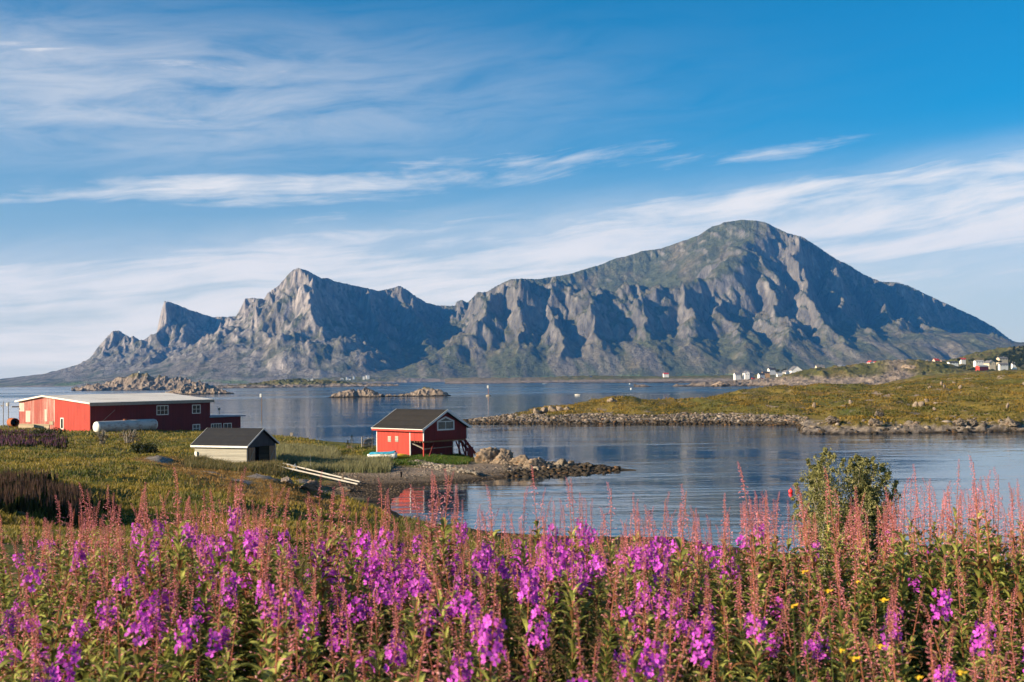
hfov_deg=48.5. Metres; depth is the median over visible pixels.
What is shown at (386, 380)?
shore
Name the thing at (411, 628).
fireweed plant
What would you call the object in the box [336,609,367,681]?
fireweed plant
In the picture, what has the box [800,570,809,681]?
yellow flower
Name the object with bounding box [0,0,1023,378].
sky
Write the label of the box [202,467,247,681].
fireweed plant
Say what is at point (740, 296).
mountains
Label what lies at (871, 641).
fireweed plant
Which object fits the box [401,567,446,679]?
fireweed plant
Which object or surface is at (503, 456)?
rock
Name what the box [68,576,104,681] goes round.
fireweed plant
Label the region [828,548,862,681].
fireweed plant
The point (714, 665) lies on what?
fireweed plant
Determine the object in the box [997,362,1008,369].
house
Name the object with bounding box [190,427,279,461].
shed
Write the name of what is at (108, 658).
fireweed plant
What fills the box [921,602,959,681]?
fireweed plant
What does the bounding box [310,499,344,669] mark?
fireweed plant
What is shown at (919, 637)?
fireweed plant
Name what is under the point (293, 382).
shore
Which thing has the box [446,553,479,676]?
fireweed plant
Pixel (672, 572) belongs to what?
fireweed plant
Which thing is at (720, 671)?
fireweed plant
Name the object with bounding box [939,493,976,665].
fireweed plant
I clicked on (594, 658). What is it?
fireweed plant
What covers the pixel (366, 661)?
fireweed plant
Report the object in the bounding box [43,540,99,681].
fireweed plant
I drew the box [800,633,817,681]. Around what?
fireweed plant
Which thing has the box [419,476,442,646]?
fireweed plant
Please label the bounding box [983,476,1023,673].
fireweed plant
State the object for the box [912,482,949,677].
fireweed plant
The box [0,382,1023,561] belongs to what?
sea
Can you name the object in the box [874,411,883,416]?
rock
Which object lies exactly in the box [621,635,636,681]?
fireweed plant
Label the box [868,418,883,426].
rock
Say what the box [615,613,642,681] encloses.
fireweed plant
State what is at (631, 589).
fireweed mass
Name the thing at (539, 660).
fireweed plant
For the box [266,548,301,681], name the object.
fireweed plant
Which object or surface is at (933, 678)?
fireweed plant
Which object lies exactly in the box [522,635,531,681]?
fireweed plant
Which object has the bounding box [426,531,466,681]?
fireweed plant
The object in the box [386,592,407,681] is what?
fireweed plant
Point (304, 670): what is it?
fireweed plant
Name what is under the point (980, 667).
fireweed plant
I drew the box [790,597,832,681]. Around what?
fireweed plant
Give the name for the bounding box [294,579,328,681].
fireweed plant
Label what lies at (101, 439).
shrub
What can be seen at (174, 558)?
fireweed plant
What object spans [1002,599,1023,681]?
fireweed plant
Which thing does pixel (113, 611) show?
fireweed plant
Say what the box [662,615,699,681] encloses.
fireweed plant
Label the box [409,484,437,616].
fireweed plant
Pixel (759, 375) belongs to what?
house
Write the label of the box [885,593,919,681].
fireweed plant
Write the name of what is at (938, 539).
fireweed plant
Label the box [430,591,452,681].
fireweed plant
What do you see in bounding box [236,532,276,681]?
fireweed plant
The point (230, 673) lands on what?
fireweed plant
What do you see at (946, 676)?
fireweed plant
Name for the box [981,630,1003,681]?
fireweed plant
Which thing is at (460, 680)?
fireweed plant
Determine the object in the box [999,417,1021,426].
rock
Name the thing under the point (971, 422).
rock
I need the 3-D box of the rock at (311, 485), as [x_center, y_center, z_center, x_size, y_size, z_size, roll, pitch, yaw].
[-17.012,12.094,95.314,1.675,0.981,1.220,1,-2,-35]
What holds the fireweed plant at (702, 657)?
on the ground at (372, 490)
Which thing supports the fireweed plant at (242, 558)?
on the ground at (372, 490)
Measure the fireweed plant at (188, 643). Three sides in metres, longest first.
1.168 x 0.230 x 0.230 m
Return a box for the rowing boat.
[367,451,396,457]
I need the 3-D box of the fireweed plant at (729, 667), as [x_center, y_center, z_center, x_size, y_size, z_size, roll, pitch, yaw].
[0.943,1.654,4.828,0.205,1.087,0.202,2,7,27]
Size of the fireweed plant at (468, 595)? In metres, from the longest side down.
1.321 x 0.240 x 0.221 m
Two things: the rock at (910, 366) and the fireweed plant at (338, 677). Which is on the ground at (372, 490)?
the fireweed plant at (338, 677)
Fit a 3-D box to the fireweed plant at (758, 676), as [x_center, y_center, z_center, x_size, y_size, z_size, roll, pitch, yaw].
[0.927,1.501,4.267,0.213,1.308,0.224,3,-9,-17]
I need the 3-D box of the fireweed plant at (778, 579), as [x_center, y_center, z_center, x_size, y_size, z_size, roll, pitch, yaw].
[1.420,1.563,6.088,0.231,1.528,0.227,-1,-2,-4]
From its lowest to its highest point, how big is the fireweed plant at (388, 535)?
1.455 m
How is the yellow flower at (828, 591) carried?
on the ground at (372, 490)
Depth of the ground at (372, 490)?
93.38 m
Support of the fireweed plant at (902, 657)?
on the ground at (372, 490)
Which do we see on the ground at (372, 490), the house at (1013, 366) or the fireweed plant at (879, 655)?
the fireweed plant at (879, 655)
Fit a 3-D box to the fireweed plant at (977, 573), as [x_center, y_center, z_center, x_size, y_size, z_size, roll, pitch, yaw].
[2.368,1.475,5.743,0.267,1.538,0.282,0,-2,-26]
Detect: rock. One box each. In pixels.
[281,476,293,485]
[299,480,318,490]
[335,486,354,491]
[474,447,499,462]
[491,448,513,464]
[509,455,528,464]
[523,458,546,467]
[540,407,547,413]
[548,406,556,411]
[554,458,567,465]
[578,462,593,466]
[607,398,616,401]
[711,381,730,386]
[825,416,839,424]
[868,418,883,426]
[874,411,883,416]
[901,364,915,368]
[918,401,924,406]
[952,419,965,426]
[967,419,977,426]
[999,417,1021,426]
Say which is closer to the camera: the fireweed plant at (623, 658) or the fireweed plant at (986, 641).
the fireweed plant at (623, 658)
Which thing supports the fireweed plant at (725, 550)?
on the ground at (372, 490)
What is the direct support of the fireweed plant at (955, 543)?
on the ground at (372, 490)
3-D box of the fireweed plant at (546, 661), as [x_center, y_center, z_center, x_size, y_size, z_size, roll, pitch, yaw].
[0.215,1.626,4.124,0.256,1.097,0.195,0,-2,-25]
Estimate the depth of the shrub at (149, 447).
127.37 m
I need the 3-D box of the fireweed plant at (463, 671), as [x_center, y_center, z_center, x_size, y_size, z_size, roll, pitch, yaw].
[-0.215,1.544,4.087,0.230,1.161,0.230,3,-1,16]
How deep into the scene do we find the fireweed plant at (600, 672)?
5.04 m
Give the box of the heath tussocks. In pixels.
[515,371,1023,422]
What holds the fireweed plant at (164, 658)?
on the ground at (372, 490)
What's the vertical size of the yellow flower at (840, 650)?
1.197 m
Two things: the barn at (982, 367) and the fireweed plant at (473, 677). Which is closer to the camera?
the fireweed plant at (473, 677)
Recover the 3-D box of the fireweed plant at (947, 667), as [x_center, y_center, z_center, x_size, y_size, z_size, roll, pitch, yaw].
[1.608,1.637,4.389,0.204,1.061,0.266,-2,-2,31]
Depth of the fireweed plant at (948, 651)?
4.77 m
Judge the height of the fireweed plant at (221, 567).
1.502 m
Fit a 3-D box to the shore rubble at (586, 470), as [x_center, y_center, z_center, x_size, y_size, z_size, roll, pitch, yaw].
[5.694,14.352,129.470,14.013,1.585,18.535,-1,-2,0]
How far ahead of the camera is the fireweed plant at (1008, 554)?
5.79 m
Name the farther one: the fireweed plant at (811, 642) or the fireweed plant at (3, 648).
the fireweed plant at (3, 648)
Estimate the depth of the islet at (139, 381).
1831.21 m
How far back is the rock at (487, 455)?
130.88 m
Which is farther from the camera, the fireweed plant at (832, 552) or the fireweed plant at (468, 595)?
the fireweed plant at (832, 552)
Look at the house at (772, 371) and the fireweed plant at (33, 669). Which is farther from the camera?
the house at (772, 371)
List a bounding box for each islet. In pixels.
[71,373,216,390]
[161,385,233,394]
[327,387,384,397]
[385,387,450,396]
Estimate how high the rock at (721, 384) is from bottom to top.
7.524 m
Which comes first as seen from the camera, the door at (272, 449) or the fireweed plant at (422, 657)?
the fireweed plant at (422, 657)
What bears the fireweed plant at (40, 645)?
on the ground at (372, 490)
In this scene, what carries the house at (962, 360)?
on the headland
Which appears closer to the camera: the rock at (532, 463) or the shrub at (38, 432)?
the rock at (532, 463)
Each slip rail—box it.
[282,466,357,484]
[283,463,359,482]
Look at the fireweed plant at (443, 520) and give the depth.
6.02 m
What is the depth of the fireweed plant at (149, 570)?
5.93 m
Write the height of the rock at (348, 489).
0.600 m
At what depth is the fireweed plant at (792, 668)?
4.31 m
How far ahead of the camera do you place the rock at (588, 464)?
129.76 m
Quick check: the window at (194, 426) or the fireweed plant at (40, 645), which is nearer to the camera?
the fireweed plant at (40, 645)
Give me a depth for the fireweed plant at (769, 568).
6.03 m
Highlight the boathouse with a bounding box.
[372,409,475,457]
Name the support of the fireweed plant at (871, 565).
on the ground at (372, 490)
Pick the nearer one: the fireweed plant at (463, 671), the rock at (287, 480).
the fireweed plant at (463, 671)
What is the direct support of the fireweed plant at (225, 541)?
on the ground at (372, 490)
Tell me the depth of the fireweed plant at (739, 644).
5.08 m
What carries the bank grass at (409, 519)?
on the ground at (372, 490)
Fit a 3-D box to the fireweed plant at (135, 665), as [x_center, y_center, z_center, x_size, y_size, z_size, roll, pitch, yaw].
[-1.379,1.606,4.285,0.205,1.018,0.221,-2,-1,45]
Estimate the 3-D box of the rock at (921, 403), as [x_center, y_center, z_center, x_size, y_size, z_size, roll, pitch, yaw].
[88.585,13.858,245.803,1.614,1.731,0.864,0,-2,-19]
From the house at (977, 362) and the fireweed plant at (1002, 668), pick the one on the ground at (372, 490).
the fireweed plant at (1002, 668)
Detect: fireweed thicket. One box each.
[0,428,67,449]
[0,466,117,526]
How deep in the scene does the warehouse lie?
209.79 m
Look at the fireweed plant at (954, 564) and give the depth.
5.91 m
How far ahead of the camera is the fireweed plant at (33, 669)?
3.63 m
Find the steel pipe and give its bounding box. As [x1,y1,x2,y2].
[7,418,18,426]
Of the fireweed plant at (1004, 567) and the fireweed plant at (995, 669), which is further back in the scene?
the fireweed plant at (1004, 567)
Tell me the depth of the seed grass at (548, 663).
4.76 m
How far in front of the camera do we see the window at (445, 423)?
136.15 m
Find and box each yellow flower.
[788,603,797,681]
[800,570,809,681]
[823,589,833,681]
[837,648,844,681]
[848,656,859,681]
[855,581,862,680]
[875,644,885,681]
[879,598,888,681]
[954,670,966,681]
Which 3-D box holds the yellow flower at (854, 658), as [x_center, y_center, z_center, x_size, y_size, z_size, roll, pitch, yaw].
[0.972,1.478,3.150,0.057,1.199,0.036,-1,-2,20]
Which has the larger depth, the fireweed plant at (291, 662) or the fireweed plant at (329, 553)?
the fireweed plant at (329, 553)
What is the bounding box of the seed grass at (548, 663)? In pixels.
[0,581,1002,681]
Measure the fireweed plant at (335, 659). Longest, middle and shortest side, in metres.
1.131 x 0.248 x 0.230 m
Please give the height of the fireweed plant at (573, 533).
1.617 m
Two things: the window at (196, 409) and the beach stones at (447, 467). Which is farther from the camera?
the window at (196, 409)
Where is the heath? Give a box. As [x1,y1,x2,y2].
[467,370,1023,434]
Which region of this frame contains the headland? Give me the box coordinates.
[634,345,1023,386]
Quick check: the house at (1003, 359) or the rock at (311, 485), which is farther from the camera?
the house at (1003, 359)
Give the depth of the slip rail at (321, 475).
114.55 m
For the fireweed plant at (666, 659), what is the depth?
3.89 m
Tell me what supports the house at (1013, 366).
on the headland
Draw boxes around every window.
[156,405,167,414]
[192,405,200,413]
[192,424,199,430]
[437,416,453,430]
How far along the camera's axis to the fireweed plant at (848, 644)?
4.79 m
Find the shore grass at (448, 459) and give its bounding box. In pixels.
[362,449,470,465]
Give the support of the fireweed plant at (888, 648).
on the ground at (372, 490)
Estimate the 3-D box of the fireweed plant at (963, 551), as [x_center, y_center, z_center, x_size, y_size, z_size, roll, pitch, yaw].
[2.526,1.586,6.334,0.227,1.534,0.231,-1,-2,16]
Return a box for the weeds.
[180,454,290,477]
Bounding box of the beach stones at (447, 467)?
[412,459,480,474]
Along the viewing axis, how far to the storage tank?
199.28 m
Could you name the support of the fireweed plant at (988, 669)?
on the ground at (372, 490)
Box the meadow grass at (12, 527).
[0,425,476,568]
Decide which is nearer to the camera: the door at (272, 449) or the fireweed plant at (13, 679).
the fireweed plant at (13, 679)
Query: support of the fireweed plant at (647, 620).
on the ground at (372, 490)
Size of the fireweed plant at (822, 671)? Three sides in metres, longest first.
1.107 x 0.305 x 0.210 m
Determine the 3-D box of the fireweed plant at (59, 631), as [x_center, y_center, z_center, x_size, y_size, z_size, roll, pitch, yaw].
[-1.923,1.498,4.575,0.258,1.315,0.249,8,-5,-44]
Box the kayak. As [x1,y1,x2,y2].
[397,454,408,457]
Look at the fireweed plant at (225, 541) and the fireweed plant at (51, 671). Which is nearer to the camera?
the fireweed plant at (51, 671)
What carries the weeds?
on the ground at (372, 490)
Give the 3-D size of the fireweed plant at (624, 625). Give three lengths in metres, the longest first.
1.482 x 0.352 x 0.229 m
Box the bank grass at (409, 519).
[190,515,1023,649]
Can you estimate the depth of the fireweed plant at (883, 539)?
6.95 m
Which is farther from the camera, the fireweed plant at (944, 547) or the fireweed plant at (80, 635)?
the fireweed plant at (944, 547)
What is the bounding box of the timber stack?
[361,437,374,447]
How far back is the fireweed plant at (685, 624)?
4.82 m
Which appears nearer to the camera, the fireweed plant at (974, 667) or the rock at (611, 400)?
the fireweed plant at (974, 667)
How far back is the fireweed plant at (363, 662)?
3.17 m
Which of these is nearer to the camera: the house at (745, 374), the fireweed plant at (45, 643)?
the fireweed plant at (45, 643)
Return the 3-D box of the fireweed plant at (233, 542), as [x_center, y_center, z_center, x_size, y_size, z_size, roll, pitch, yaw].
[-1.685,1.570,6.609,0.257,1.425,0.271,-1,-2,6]
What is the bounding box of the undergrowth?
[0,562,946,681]
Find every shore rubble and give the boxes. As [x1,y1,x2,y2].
[463,412,808,425]
[503,459,620,477]
[798,415,1023,433]
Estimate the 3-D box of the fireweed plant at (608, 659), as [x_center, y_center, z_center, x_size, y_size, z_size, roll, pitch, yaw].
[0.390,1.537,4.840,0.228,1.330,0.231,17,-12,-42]
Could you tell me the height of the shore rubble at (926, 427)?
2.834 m
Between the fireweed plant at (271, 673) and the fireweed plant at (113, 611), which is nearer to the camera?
the fireweed plant at (271, 673)
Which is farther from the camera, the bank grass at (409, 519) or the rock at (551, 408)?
the rock at (551, 408)
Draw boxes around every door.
[60,418,63,428]
[248,447,254,461]
[269,445,275,460]
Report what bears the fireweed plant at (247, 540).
on the ground at (372, 490)
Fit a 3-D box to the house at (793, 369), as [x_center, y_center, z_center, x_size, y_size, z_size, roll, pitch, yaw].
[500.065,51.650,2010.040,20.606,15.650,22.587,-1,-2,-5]
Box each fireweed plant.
[0,588,17,681]
[0,610,29,681]
[0,623,7,673]
[2,581,43,681]
[3,610,28,681]
[15,612,58,681]
[18,619,41,681]
[19,577,55,678]
[26,617,51,681]
[27,551,79,681]
[27,571,66,678]
[29,608,49,678]
[30,588,85,674]
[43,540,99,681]
[45,495,73,679]
[52,591,92,681]
[59,580,93,681]
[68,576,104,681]
[80,588,113,681]
[89,613,117,681]
[92,561,136,681]
[101,578,142,681]
[111,531,144,681]
[124,557,160,681]
[125,556,186,680]
[125,637,151,681]
[129,492,145,656]
[138,483,167,667]
[139,484,172,613]
[141,584,166,681]
[145,594,172,681]
[147,637,164,681]
[154,551,186,681]
[159,494,205,680]
[159,581,199,681]
[161,468,199,679]
[162,579,197,681]
[191,656,201,681]
[197,534,248,681]
[201,490,243,659]
[201,566,231,681]
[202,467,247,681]
[204,489,249,679]
[205,481,236,679]
[214,593,244,681]
[218,488,242,649]
[221,631,234,681]
[229,487,256,672]
[236,488,284,675]
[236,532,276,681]
[237,487,269,660]
[246,569,285,681]
[246,609,274,680]
[255,557,298,681]
[258,542,293,681]
[263,540,301,677]
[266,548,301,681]
[267,488,298,680]
[272,619,292,681]
[281,595,310,681]
[281,631,296,681]
[283,554,318,681]
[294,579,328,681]
[300,661,307,678]
[304,492,347,675]
[305,488,337,661]
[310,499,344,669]
[318,593,350,679]
[322,492,346,639]
[324,603,347,681]
[334,633,351,681]
[336,583,372,681]
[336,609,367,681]
[339,480,381,675]
[355,610,375,681]
[356,642,366,681]
[361,583,394,681]
[370,489,399,681]
[379,597,410,681]
[384,609,408,681]
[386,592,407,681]
[387,527,431,681]
[393,535,429,680]
[400,563,441,681]
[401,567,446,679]
[407,636,426,675]
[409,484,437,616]
[413,617,445,681]
[415,476,442,681]
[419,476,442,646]
[422,469,455,678]
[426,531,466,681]
[426,563,461,681]
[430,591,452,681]
[431,624,447,681]
[432,470,468,616]
[445,618,471,681]
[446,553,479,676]
[447,615,473,681]
[458,544,484,681]
[467,569,492,681]
[467,610,485,681]
[475,563,506,681]
[481,488,511,654]
[483,594,514,681]
[502,646,515,681]
[503,527,545,681]
[508,486,537,667]
[514,568,550,681]
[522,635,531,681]
[534,636,543,679]
[536,640,555,681]
[554,527,596,680]
[561,477,592,676]
[567,602,594,681]
[586,543,625,681]
[589,482,623,681]
[589,545,628,681]
[591,634,601,680]
[596,533,653,681]
[611,660,620,681]
[613,611,640,681]
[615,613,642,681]
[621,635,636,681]
[630,550,661,681]
[636,606,655,681]
[639,586,668,681]
[644,504,717,680]
[645,579,684,681]
[653,599,676,681]
[654,485,694,679]
[659,594,686,681]
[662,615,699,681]
[663,629,672,681]
[669,571,697,681]
[689,570,714,681]
[705,589,735,681]
[710,493,738,662]
[710,643,718,681]
[720,605,743,681]
[723,574,751,681]
[734,564,772,681]
[737,461,797,681]
[739,571,776,681]
[742,570,773,678]
[758,491,797,680]
[761,490,792,646]
[779,594,809,681]
[786,540,829,679]
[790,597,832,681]
[792,484,834,679]
[793,487,835,680]
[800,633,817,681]
[803,567,839,681]
[809,593,830,681]
[823,467,856,674]
[824,489,855,630]
[824,602,861,681]
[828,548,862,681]
[832,586,865,681]
[849,486,889,668]
[851,613,876,681]
[855,599,884,681]
[860,634,882,681]
[862,631,885,681]
[869,640,880,674]
[871,487,894,634]
[872,586,907,681]
[873,628,895,681]
[883,478,923,677]
[883,494,920,671]
[884,582,922,681]
[884,645,901,679]
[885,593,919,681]
[887,615,909,681]
[888,489,913,627]
[902,486,939,681]
[909,478,945,681]
[910,468,941,681]
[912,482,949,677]
[913,490,961,676]
[920,555,957,680]
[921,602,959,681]
[922,624,936,681]
[926,486,959,665]
[929,494,964,680]
[933,490,973,677]
[934,622,956,681]
[937,623,958,681]
[938,490,959,666]
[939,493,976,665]
[941,624,957,680]
[947,485,978,641]
[950,489,978,671]
[955,585,996,681]
[961,455,991,641]
[961,483,999,681]
[965,610,995,681]
[969,481,1017,678]
[969,618,998,681]
[969,644,982,680]
[973,591,1012,679]
[974,486,1018,681]
[974,599,1001,681]
[977,467,1016,678]
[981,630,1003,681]
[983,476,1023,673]
[985,656,992,681]
[991,655,998,681]
[997,652,1007,681]
[999,488,1022,664]
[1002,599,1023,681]
[1006,651,1016,681]
[1016,621,1023,681]
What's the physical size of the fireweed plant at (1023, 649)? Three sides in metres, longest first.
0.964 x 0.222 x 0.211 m
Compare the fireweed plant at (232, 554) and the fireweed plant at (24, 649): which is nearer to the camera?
the fireweed plant at (24, 649)
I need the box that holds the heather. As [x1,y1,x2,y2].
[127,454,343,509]
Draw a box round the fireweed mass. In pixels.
[0,460,1023,681]
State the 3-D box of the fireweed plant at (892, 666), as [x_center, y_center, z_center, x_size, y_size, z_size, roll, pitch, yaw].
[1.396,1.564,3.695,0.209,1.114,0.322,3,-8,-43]
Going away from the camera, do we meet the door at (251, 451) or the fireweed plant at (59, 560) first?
the fireweed plant at (59, 560)
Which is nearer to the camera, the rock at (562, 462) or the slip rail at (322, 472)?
the slip rail at (322, 472)
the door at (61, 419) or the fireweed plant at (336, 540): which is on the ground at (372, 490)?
the fireweed plant at (336, 540)
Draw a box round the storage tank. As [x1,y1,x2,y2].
[93,419,157,431]
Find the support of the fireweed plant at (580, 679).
on the ground at (372, 490)
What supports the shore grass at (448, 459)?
on the ground at (372, 490)
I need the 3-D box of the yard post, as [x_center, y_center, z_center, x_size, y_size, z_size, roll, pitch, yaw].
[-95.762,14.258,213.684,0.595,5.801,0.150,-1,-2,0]
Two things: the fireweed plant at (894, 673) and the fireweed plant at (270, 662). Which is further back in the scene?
the fireweed plant at (270, 662)
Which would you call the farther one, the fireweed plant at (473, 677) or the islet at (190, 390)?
the islet at (190, 390)
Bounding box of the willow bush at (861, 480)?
[790,447,901,591]
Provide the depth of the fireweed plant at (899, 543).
6.97 m
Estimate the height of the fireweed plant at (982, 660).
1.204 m
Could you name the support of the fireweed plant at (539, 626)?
on the ground at (372, 490)
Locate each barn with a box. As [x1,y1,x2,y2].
[975,365,988,370]
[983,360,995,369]
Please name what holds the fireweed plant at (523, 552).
on the ground at (372, 490)
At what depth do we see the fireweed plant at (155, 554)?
6.79 m
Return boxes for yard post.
[1,401,3,427]
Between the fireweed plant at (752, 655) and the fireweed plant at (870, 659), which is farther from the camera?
the fireweed plant at (752, 655)
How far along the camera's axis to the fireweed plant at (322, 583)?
5.91 m
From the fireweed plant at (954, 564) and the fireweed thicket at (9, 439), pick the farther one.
the fireweed thicket at (9, 439)
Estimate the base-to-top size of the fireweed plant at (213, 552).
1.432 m
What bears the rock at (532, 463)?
on the ground at (372, 490)
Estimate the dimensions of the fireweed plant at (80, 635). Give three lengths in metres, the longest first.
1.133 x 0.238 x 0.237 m
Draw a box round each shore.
[214,378,398,387]
[308,376,444,382]
[445,373,776,383]
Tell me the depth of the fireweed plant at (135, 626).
3.99 m
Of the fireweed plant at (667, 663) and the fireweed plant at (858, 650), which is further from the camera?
the fireweed plant at (667, 663)
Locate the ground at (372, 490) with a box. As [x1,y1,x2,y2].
[0,426,1001,681]
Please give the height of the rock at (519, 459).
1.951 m
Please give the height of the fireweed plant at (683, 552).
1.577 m
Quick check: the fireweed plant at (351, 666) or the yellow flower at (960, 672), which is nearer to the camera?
the yellow flower at (960, 672)
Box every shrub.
[30,427,62,435]
[94,430,110,443]
[114,430,141,442]
[130,442,158,453]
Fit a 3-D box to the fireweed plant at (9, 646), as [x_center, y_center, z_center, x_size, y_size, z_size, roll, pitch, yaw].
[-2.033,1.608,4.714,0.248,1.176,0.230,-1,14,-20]
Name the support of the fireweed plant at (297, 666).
on the ground at (372, 490)
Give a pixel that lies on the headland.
(881, 372)
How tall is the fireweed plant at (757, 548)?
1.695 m
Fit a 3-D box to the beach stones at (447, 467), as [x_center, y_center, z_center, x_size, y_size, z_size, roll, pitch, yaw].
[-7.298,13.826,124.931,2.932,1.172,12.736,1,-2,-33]
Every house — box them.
[733,372,740,379]
[742,371,749,378]
[757,373,764,378]
[761,371,769,377]
[767,368,775,374]
[788,366,801,372]
[946,361,958,365]
[959,357,965,363]
[973,360,983,366]
[996,356,1007,364]
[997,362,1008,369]
[1011,362,1016,369]
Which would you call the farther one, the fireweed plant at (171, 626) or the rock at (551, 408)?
the rock at (551, 408)
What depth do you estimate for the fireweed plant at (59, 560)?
6.12 m
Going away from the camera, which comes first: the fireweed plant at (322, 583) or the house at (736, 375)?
the fireweed plant at (322, 583)
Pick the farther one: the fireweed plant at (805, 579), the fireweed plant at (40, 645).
the fireweed plant at (805, 579)
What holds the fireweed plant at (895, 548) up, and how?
on the ground at (372, 490)
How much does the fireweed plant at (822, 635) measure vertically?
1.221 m
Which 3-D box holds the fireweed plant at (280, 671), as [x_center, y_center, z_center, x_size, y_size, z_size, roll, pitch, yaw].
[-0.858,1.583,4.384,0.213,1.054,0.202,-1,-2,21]
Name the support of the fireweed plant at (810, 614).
on the ground at (372, 490)
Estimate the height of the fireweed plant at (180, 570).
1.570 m
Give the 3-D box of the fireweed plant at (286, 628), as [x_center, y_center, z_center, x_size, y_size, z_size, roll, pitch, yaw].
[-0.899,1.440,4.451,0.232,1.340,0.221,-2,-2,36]
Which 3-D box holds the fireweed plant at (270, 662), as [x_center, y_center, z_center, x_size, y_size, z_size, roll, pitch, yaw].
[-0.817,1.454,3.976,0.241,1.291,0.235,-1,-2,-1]
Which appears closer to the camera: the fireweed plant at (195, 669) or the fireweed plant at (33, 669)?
the fireweed plant at (33, 669)
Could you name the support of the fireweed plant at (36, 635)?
on the ground at (372, 490)
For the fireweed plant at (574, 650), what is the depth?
5.00 m
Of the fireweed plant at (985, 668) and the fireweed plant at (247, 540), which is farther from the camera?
the fireweed plant at (247, 540)
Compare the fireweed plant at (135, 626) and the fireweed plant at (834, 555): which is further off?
the fireweed plant at (834, 555)
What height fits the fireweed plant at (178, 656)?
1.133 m
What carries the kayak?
on the ground at (372, 490)
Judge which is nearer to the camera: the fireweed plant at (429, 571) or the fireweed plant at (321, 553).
the fireweed plant at (429, 571)
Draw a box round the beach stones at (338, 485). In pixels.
[296,465,513,499]
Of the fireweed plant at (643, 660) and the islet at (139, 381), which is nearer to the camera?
the fireweed plant at (643, 660)
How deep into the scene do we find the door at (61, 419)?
204.41 m
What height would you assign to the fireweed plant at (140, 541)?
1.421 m
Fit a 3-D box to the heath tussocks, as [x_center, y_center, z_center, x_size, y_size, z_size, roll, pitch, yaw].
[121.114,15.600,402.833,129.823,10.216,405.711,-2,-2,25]
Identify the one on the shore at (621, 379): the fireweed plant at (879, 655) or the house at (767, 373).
the house at (767, 373)
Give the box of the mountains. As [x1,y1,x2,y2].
[0,220,1023,386]
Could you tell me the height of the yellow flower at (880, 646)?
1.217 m
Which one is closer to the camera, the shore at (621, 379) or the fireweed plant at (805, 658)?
the fireweed plant at (805, 658)
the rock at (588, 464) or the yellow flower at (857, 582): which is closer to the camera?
the yellow flower at (857, 582)
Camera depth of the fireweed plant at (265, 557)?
5.92 m
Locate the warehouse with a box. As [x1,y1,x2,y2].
[11,393,245,430]
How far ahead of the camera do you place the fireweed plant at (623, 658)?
4.39 m
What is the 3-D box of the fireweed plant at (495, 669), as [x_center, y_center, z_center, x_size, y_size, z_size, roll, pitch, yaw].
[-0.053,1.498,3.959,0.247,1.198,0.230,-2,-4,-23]
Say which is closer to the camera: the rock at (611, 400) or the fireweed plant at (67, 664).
the fireweed plant at (67, 664)
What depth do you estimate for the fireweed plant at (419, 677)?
2.84 m
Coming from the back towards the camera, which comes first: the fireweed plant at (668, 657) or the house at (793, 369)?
the house at (793, 369)
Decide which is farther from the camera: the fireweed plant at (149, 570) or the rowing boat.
the rowing boat
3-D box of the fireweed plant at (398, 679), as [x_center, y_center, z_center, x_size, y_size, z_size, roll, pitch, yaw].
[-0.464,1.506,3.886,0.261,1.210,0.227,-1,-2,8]
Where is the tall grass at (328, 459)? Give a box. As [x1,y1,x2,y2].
[276,442,394,473]
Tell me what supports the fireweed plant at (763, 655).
on the ground at (372, 490)
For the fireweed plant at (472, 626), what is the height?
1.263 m
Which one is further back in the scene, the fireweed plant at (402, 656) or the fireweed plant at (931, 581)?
the fireweed plant at (931, 581)
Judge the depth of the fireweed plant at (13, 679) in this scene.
4.45 m
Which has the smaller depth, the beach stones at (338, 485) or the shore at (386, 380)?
the beach stones at (338, 485)
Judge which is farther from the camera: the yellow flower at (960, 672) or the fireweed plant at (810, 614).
the fireweed plant at (810, 614)
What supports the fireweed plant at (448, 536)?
on the ground at (372, 490)
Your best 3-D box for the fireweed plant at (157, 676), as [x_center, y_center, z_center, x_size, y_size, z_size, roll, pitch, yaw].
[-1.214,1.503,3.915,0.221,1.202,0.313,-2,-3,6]
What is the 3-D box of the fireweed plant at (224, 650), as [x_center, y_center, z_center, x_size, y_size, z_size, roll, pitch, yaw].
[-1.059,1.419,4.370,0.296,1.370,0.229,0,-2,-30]
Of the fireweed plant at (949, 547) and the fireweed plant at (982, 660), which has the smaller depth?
the fireweed plant at (982, 660)
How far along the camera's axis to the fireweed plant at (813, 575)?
5.68 m
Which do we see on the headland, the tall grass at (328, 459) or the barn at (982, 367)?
the barn at (982, 367)
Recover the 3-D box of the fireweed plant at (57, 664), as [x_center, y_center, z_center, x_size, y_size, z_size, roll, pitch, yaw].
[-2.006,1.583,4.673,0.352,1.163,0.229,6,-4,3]
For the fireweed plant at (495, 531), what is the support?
on the ground at (372, 490)
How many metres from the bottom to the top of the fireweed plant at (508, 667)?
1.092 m
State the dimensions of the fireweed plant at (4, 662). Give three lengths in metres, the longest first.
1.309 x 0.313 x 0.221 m
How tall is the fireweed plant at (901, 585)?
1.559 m
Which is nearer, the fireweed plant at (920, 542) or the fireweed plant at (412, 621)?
the fireweed plant at (412, 621)
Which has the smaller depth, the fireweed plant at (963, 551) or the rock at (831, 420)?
the fireweed plant at (963, 551)
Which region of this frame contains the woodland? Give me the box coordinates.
[984,346,1023,365]

